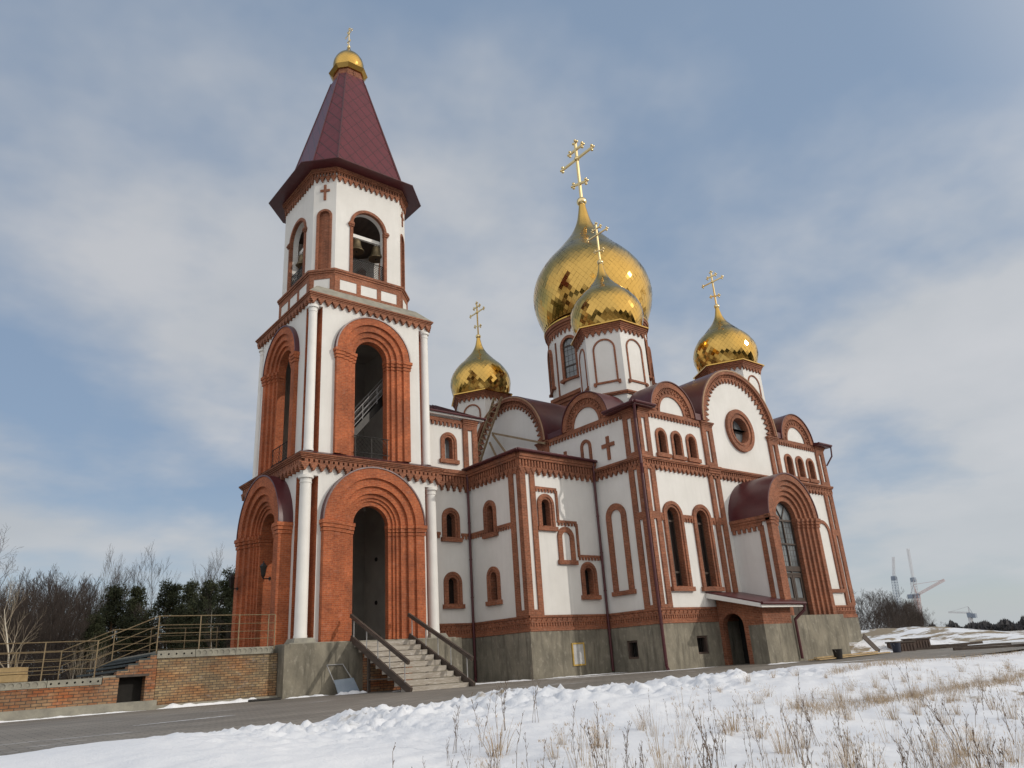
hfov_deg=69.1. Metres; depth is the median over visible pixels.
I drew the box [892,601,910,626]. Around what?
wood tree
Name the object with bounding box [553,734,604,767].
grass tuft
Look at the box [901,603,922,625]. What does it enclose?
wood tree
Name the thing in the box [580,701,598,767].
dry weed
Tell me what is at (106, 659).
bare bush
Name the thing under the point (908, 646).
scrap container
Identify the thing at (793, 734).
dry weed
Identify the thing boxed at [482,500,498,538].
window
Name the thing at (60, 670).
bare bush
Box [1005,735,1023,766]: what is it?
grass tuft
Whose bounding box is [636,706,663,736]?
grass tuft
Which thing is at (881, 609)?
wood tree
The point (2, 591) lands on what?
tall edge tree
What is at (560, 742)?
grass tuft
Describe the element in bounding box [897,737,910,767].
dry weed
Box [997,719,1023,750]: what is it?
grass tuft
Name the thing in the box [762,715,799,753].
grass tuft
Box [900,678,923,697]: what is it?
grass tuft
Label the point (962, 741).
grass tuft
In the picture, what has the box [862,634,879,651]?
leaning board
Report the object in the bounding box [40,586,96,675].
thicket tree
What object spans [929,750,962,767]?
grass tuft
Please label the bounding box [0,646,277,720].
brick terrace
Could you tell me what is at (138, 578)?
bare tree
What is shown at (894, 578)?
tower crane
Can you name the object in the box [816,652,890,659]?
plank
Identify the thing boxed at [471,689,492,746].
dry weed
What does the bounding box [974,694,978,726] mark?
dry weed
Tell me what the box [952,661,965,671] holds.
grass tuft
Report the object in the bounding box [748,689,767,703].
grass tuft
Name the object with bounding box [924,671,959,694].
grass tuft
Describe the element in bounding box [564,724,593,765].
grass tuft
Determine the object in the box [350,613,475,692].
entrance stairs
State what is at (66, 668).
bare bush
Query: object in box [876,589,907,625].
wood tree
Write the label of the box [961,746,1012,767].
grass tuft
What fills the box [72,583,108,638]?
thicket tree
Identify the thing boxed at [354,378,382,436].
metal staircase
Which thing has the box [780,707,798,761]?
dry weed
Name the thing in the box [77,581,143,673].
pine tree
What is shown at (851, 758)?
grass tuft
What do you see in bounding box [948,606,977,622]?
tower crane
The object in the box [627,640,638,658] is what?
basement window
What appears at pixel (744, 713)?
dry weed
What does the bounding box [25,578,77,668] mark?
thicket tree
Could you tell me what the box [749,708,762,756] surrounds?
dry weed
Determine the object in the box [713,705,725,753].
dry weed
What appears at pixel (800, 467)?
window
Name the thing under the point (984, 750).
grass tuft
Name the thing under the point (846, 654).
plank
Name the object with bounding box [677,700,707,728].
grass tuft
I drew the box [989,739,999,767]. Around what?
dry weed
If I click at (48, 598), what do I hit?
thicket tree
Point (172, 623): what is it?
pine tree
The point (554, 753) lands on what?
grass tuft
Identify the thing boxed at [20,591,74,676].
thicket tree
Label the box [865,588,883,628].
wood tree
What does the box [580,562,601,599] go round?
window
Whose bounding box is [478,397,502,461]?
roof ladder
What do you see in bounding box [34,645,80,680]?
bare bush
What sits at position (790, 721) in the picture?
grass tuft
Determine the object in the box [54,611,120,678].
pine tree
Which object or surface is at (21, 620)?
thicket tree
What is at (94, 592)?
thicket tree
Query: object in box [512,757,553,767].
grass tuft
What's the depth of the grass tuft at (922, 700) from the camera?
14.41 m
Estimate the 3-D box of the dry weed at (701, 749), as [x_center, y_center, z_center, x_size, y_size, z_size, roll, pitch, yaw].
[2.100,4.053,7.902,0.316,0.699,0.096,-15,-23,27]
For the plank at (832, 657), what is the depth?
35.55 m
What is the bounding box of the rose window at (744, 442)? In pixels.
[725,409,754,452]
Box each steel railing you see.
[0,614,275,680]
[0,627,217,682]
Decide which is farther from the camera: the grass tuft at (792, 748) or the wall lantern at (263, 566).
the wall lantern at (263, 566)
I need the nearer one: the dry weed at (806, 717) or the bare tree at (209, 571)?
the dry weed at (806, 717)
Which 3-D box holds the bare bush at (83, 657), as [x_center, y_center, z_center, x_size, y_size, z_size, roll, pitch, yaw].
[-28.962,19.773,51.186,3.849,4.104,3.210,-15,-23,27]
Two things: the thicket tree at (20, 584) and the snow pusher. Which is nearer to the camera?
the snow pusher
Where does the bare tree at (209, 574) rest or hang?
on the snow field
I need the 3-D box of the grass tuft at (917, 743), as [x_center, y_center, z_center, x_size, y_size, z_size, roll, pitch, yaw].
[5.168,4.558,9.443,0.505,0.627,0.403,-17,-24,31]
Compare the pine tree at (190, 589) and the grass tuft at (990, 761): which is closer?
the grass tuft at (990, 761)
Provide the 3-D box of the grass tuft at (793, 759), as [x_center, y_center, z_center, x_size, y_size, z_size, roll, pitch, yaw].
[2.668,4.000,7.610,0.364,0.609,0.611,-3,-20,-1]
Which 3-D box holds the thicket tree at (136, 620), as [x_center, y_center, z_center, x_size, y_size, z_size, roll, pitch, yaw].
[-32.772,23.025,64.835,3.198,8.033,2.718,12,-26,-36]
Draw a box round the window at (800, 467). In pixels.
[795,456,809,481]
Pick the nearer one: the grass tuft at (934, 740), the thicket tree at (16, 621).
the grass tuft at (934, 740)
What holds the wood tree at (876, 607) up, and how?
on the snow field
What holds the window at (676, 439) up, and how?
in the church
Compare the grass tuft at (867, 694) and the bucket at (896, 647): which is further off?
the bucket at (896, 647)
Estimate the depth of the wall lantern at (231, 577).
34.82 m
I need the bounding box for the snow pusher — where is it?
[326,664,358,692]
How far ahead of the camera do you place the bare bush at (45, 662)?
47.27 m
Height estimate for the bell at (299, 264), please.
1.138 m
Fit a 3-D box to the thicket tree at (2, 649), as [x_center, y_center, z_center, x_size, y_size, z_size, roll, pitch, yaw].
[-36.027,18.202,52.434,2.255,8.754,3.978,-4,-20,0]
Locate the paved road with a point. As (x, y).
(16, 737)
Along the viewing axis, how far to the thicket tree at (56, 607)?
59.41 m
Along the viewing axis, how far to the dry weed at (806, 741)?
9.15 m
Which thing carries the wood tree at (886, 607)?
on the snow field
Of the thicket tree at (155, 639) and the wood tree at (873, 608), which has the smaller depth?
the thicket tree at (155, 639)
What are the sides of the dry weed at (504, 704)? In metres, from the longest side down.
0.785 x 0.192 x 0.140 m
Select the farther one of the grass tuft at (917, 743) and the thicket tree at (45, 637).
the thicket tree at (45, 637)
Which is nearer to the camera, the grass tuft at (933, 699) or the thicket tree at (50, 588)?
the grass tuft at (933, 699)
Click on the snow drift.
(173, 705)
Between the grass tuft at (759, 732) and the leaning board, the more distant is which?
the leaning board
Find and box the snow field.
[0,626,1023,767]
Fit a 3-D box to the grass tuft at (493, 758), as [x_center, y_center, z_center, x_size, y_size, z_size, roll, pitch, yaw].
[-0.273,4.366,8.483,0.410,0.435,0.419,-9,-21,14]
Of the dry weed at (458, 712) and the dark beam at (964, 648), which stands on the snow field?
the dry weed at (458, 712)
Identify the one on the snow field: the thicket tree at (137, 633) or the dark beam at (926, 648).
the thicket tree at (137, 633)
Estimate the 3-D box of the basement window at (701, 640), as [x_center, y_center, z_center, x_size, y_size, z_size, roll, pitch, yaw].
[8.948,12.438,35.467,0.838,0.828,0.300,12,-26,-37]
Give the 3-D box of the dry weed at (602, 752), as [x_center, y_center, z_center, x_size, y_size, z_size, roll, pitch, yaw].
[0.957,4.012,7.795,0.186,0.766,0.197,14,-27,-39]
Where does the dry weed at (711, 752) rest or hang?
on the snow field
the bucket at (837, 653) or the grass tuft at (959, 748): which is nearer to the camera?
the grass tuft at (959, 748)
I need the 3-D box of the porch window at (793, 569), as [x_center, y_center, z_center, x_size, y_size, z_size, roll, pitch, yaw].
[14.581,9.155,39.260,1.900,5.930,0.140,12,-26,-37]
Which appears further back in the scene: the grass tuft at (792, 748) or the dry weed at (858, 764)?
the grass tuft at (792, 748)
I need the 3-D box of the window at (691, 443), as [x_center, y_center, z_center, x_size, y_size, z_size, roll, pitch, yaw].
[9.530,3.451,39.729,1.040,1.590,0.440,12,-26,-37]
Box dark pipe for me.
[248,697,280,701]
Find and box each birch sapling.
[66,643,81,678]
[73,638,95,678]
[80,639,104,677]
[92,641,105,672]
[95,643,108,675]
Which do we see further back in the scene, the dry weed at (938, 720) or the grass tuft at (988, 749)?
the dry weed at (938, 720)
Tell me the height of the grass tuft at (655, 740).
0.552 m
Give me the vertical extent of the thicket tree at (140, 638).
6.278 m
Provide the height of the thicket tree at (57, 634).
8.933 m
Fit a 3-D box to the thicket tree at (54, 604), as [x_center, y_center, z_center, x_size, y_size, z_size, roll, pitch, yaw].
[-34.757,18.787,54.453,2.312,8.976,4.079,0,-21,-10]
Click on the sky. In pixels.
(851, 172)
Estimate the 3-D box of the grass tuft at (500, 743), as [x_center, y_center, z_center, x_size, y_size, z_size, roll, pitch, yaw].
[-0.177,4.664,9.817,0.730,0.566,0.656,4,-22,-19]
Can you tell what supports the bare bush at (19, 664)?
on the snow field
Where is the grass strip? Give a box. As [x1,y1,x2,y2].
[780,648,1023,719]
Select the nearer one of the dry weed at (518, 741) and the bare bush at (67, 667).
the dry weed at (518, 741)
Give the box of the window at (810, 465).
[806,458,819,483]
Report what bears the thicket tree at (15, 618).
on the snow field
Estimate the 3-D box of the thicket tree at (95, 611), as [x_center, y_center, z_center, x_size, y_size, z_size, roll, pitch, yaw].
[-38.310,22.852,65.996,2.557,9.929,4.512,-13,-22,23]
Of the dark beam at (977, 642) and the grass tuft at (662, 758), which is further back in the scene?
the dark beam at (977, 642)
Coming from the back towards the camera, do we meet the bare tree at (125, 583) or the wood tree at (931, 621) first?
the wood tree at (931, 621)
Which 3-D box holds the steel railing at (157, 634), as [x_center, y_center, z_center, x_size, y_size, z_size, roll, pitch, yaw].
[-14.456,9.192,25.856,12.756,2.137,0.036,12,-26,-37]
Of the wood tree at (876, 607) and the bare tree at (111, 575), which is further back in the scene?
the wood tree at (876, 607)
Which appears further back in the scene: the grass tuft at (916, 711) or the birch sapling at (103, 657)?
the birch sapling at (103, 657)
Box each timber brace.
[489,442,496,455]
[492,432,545,443]
[492,434,505,451]
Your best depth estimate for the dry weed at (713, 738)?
9.04 m
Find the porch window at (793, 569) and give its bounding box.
[776,502,809,614]
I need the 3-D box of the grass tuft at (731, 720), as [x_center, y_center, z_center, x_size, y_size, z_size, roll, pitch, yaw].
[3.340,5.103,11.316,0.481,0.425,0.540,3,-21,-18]
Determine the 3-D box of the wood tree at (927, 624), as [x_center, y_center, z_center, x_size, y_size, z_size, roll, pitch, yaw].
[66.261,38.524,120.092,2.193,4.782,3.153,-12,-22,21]
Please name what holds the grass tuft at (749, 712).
on the snow field
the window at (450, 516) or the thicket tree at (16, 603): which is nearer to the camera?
the window at (450, 516)
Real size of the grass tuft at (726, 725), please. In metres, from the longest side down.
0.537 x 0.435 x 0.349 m
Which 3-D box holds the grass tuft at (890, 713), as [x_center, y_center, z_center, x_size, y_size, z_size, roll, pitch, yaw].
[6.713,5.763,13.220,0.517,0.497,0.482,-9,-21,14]
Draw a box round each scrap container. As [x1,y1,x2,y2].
[885,640,915,650]
[901,637,930,647]
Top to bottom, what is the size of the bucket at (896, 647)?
0.490 m
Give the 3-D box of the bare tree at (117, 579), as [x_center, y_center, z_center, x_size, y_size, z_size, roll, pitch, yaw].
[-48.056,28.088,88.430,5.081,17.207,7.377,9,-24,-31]
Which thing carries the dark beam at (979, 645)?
on the paved road
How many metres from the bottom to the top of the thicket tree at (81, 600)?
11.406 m
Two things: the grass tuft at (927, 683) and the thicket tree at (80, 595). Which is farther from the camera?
the thicket tree at (80, 595)
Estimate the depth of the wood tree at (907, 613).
114.67 m
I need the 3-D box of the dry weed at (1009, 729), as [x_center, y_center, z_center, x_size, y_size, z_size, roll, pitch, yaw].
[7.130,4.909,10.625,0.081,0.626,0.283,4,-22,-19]
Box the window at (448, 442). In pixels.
[439,432,459,464]
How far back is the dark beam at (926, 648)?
41.43 m
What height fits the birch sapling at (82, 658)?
3.779 m
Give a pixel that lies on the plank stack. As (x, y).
(16, 677)
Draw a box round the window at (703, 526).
[692,504,724,591]
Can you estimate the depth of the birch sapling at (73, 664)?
38.52 m
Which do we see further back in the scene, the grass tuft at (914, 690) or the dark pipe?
the dark pipe
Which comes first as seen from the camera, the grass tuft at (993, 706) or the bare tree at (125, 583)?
the grass tuft at (993, 706)
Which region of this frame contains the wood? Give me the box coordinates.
[929,616,1023,630]
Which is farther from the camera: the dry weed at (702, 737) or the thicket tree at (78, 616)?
the thicket tree at (78, 616)
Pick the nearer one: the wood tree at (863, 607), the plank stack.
the plank stack
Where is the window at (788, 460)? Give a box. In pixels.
[784,454,797,477]
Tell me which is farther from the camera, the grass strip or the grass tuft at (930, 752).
the grass strip
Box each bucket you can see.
[832,649,842,658]
[890,642,900,652]
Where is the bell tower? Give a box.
[230,28,462,698]
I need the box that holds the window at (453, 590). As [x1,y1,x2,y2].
[443,572,465,608]
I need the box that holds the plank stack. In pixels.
[0,667,28,682]
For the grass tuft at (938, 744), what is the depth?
9.21 m
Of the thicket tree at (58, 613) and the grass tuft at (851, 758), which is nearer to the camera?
the grass tuft at (851, 758)
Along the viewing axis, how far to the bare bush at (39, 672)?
42.44 m
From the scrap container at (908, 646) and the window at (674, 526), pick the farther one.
the scrap container at (908, 646)
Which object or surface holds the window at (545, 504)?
in the church
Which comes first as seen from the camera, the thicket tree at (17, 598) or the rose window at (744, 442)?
the rose window at (744, 442)
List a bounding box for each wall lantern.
[228,573,237,590]
[260,561,270,580]
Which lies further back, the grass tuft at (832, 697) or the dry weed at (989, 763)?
the grass tuft at (832, 697)
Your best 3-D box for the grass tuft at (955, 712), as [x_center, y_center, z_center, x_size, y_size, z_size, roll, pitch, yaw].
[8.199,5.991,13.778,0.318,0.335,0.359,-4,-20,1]
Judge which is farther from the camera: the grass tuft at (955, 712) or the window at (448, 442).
the window at (448, 442)
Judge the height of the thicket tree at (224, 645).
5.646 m
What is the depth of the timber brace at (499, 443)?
45.50 m
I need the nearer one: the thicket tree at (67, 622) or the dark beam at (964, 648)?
the dark beam at (964, 648)
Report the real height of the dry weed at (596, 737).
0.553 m
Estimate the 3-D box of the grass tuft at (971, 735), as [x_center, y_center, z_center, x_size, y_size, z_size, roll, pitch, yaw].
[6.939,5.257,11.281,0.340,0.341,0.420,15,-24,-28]
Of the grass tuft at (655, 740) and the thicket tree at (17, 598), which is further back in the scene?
the thicket tree at (17, 598)
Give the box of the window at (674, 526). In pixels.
[662,501,695,590]
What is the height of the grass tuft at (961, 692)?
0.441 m
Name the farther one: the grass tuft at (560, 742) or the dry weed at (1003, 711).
the dry weed at (1003, 711)
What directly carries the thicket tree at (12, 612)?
on the snow field
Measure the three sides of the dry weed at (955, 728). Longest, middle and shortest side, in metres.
0.805 x 0.140 x 0.119 m
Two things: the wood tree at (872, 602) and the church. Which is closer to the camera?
the church
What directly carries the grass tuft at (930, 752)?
on the snow field
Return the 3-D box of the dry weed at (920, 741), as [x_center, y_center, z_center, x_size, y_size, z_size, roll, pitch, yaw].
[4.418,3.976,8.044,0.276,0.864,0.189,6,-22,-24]
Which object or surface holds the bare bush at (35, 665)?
on the snow field
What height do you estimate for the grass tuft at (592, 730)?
0.643 m
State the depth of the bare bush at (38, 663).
49.28 m
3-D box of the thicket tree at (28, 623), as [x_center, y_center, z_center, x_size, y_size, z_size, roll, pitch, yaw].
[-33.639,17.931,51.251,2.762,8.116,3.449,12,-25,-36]
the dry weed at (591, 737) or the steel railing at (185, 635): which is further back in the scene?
the steel railing at (185, 635)
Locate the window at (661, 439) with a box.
[655,427,671,458]
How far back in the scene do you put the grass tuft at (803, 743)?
10.28 m
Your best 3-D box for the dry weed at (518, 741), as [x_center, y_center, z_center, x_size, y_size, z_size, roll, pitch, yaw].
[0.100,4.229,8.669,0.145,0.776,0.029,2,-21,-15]
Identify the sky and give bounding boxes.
[0,0,1023,679]
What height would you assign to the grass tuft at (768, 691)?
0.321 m
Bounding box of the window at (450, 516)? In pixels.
[441,508,462,541]
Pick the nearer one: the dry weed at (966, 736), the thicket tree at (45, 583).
the dry weed at (966, 736)
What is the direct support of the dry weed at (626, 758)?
on the snow field
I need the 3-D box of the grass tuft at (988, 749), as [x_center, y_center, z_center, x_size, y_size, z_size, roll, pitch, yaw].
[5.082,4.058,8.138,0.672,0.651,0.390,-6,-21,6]
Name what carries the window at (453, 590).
in the church
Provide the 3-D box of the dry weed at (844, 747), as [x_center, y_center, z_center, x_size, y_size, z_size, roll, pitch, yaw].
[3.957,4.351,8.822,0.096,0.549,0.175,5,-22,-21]
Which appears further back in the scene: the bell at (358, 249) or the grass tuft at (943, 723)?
the bell at (358, 249)
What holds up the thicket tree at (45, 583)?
on the snow field
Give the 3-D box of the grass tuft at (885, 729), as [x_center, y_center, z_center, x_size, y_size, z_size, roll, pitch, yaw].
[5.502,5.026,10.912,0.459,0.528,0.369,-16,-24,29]
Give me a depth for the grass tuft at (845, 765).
8.48 m
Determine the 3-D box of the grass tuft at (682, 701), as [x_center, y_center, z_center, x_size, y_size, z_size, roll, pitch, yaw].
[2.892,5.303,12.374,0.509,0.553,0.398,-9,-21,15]
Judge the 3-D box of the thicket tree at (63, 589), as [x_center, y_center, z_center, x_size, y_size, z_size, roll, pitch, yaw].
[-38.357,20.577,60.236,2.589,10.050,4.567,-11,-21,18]
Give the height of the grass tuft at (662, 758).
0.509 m
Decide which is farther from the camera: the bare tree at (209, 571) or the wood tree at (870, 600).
the wood tree at (870, 600)
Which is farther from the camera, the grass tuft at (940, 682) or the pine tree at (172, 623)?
the pine tree at (172, 623)
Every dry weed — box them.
[452,705,459,752]
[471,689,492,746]
[485,735,501,767]
[499,681,507,730]
[515,713,522,767]
[532,680,540,722]
[571,723,580,767]
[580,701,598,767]
[585,717,599,757]
[589,727,606,767]
[622,721,631,767]
[688,705,711,767]
[692,729,719,767]
[700,743,712,767]
[706,718,718,767]
[707,738,715,767]
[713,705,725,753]
[732,694,747,730]
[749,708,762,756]
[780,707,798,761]
[782,703,799,756]
[793,732,812,767]
[796,698,819,746]
[797,707,812,764]
[835,727,849,766]
[853,738,863,767]
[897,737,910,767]
[898,708,933,767]
[920,696,956,748]
[942,702,972,761]
[949,726,963,767]
[962,711,969,761]
[972,728,1005,767]
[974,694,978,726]
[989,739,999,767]
[996,688,1014,742]
[999,705,1015,745]
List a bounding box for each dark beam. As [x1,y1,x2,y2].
[916,647,939,649]
[931,644,948,646]
[940,643,1011,647]
[949,641,982,644]
[953,645,1008,649]
[978,645,1021,648]
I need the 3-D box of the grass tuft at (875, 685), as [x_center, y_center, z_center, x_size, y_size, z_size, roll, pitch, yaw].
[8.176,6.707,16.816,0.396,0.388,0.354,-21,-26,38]
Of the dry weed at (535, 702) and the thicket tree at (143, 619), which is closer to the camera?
the dry weed at (535, 702)
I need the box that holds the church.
[429,139,862,681]
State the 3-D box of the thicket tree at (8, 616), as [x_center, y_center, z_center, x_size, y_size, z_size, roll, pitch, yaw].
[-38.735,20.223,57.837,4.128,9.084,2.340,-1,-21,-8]
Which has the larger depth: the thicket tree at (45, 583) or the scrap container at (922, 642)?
the thicket tree at (45, 583)
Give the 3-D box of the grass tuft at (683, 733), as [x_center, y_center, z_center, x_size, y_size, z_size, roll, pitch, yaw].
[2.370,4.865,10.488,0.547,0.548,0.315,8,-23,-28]
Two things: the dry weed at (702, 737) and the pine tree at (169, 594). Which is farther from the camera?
the pine tree at (169, 594)
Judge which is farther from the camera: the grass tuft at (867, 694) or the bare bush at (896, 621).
the bare bush at (896, 621)
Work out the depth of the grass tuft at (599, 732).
10.29 m
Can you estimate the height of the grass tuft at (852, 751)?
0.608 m
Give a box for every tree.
[0,529,38,641]
[0,568,50,667]
[0,573,46,667]
[0,581,36,664]
[0,583,28,667]
[0,587,34,664]
[0,589,27,666]
[0,589,33,662]
[0,590,46,664]
[1,582,46,656]
[2,580,33,665]
[5,586,49,666]
[9,567,42,666]
[14,577,75,666]
[16,596,66,674]
[18,576,60,668]
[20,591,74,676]
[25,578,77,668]
[28,578,83,680]
[30,570,63,654]
[30,573,94,668]
[30,602,60,668]
[31,563,76,671]
[32,574,74,664]
[34,572,79,656]
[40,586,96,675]
[46,580,86,679]
[48,584,80,655]
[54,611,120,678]
[55,594,104,667]
[56,574,106,652]
[62,576,105,655]
[63,572,87,646]
[66,586,111,664]
[69,574,119,639]
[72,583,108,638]
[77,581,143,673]
[90,549,133,635]
[96,544,126,630]
[111,564,133,615]
[111,582,159,655]
[113,546,152,638]
[114,578,195,654]
[120,603,148,654]
[125,630,146,655]
[129,611,148,654]
[133,608,160,648]
[138,545,181,629]
[150,612,169,648]
[157,606,196,650]
[178,578,201,647]
[181,578,228,648]
[185,555,217,599]
[192,543,222,642]
[192,566,234,648]
[197,589,224,648]
[213,616,231,647]
[854,596,882,627]
[855,589,873,623]
[858,592,880,628]
[858,592,882,628]
[858,595,882,629]
[860,592,884,627]
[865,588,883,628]
[872,590,903,627]
[872,594,891,625]
[874,598,898,625]
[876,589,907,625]
[880,599,904,621]
[890,599,907,622]
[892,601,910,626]
[897,606,919,626]
[900,603,914,623]
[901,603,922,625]
[902,598,919,623]
[916,610,929,626]
[925,612,934,626]
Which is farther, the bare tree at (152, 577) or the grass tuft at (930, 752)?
the bare tree at (152, 577)
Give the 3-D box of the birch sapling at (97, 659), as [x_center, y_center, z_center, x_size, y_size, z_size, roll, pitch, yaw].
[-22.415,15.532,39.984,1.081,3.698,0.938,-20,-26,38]
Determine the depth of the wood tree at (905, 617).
107.89 m
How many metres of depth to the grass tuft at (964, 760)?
7.57 m
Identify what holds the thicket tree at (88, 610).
on the snow field
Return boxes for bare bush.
[4,651,40,678]
[11,651,47,682]
[11,653,49,682]
[17,648,67,679]
[21,645,70,681]
[24,653,74,680]
[26,654,70,681]
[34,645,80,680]
[34,653,75,680]
[41,653,88,680]
[44,652,98,679]
[54,658,82,679]
[69,642,103,677]
[80,652,115,677]
[87,648,116,676]
[888,613,910,627]
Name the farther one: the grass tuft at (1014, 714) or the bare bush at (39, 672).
the bare bush at (39, 672)
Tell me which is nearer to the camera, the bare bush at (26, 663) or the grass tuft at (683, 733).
the grass tuft at (683, 733)
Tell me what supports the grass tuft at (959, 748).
on the snow field
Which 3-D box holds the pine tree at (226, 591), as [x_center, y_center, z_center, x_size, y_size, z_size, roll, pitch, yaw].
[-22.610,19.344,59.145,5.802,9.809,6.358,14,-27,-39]
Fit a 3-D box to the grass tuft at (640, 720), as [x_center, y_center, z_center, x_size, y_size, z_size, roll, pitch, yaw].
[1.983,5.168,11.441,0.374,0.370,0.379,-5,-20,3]
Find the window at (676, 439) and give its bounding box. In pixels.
[670,431,686,460]
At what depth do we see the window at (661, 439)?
38.30 m
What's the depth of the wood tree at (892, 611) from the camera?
114.95 m
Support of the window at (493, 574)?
in the church
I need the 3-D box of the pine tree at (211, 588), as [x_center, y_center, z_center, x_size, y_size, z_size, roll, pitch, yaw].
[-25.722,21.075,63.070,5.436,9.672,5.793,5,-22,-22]
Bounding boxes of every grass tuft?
[469,746,503,767]
[473,715,520,757]
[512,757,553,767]
[538,733,563,759]
[551,723,573,744]
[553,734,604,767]
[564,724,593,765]
[565,703,609,751]
[583,715,614,746]
[589,725,614,749]
[631,708,648,730]
[634,741,682,767]
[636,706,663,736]
[643,719,671,757]
[643,732,686,767]
[660,748,710,767]
[666,713,692,747]
[667,714,697,750]
[671,685,698,717]
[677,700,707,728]
[711,706,748,731]
[711,714,740,735]
[738,695,756,722]
[742,717,773,739]
[747,744,794,767]
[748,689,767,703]
[755,683,775,696]
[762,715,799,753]
[771,722,804,766]
[780,709,806,732]
[787,726,813,748]
[812,683,838,708]
[817,730,855,767]
[819,726,861,767]
[830,696,854,719]
[830,731,877,767]
[831,674,847,702]
[832,722,869,759]
[833,700,858,719]
[853,731,885,767]
[859,742,927,767]
[861,687,876,701]
[868,674,880,687]
[871,709,900,743]
[878,698,902,719]
[894,719,936,764]
[895,691,925,715]
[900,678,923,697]
[908,670,933,693]
[908,731,956,767]
[912,691,930,706]
[913,732,972,767]
[914,727,943,751]
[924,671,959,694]
[928,692,937,700]
[928,726,983,767]
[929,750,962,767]
[931,702,952,724]
[934,674,946,684]
[934,738,968,766]
[935,719,983,756]
[943,726,1007,767]
[945,688,958,701]
[946,682,972,701]
[946,699,961,714]
[947,749,983,767]
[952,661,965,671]
[959,720,982,739]
[960,722,993,754]
[960,739,1002,767]
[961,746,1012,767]
[979,693,1000,709]
[992,697,1019,719]
[996,734,1023,761]
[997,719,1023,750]
[1004,673,1022,685]
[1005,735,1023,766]
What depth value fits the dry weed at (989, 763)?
6.49 m
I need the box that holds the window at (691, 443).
[685,434,701,463]
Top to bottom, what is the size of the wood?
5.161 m
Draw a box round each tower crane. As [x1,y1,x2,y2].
[891,557,901,608]
[906,548,920,611]
[907,579,944,618]
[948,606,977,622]
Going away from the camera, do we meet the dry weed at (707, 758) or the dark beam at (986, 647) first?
the dry weed at (707, 758)
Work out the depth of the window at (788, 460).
45.38 m
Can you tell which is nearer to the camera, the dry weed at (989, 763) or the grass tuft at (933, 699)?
the dry weed at (989, 763)
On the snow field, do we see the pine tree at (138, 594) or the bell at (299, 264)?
the pine tree at (138, 594)
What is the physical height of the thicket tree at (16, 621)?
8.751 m
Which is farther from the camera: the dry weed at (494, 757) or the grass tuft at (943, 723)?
the grass tuft at (943, 723)
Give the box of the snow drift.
[0,652,882,725]
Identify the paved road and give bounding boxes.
[0,642,1023,755]
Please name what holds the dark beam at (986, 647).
on the paved road
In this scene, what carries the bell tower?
on the snow field
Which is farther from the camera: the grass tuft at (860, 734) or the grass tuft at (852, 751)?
the grass tuft at (860, 734)
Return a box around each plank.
[808,652,879,660]
[814,651,877,658]
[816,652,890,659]
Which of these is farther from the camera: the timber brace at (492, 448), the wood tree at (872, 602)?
the wood tree at (872, 602)
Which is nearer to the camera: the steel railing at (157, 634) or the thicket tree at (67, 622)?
the steel railing at (157, 634)
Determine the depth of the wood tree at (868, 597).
116.70 m
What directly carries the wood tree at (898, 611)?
on the snow field
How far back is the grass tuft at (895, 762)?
7.87 m
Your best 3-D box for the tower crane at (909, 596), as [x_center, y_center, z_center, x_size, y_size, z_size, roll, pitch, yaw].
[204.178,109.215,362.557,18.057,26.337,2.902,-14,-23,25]
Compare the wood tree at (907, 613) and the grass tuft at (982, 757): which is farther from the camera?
the wood tree at (907, 613)
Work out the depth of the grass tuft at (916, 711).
13.78 m
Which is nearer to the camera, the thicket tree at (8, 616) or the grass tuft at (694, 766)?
the grass tuft at (694, 766)
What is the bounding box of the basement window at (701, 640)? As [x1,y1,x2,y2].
[697,635,708,653]
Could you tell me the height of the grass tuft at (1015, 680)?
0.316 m
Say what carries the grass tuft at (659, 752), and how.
on the snow field
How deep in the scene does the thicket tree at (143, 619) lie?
66.98 m
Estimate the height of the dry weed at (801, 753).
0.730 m
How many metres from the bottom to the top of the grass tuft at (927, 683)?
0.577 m
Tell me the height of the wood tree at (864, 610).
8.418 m
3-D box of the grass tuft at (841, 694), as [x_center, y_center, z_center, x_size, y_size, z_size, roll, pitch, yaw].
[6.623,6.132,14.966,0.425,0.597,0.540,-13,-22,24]
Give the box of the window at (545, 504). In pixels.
[537,494,558,531]
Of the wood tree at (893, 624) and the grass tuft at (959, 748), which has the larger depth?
the wood tree at (893, 624)
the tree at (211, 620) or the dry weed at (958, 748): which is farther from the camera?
the tree at (211, 620)
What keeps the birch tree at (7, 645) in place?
on the snow field
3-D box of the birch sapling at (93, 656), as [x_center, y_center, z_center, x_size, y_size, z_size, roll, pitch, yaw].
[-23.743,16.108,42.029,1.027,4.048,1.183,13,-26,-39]
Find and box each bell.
[296,254,302,268]
[353,238,363,254]
[368,245,381,262]
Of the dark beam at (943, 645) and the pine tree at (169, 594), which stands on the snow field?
the pine tree at (169, 594)
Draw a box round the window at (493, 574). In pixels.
[485,566,502,605]
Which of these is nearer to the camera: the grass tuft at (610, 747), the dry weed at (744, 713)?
the grass tuft at (610, 747)
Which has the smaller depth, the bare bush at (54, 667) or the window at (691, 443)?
the window at (691, 443)
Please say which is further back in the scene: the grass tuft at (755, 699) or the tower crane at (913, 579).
the tower crane at (913, 579)
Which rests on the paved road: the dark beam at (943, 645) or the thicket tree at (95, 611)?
the dark beam at (943, 645)
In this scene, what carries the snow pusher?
on the paved road
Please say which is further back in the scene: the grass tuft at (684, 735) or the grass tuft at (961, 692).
the grass tuft at (961, 692)
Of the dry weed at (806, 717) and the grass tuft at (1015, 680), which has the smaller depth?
the dry weed at (806, 717)
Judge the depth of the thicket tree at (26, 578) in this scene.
61.77 m
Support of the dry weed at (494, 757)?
on the snow field

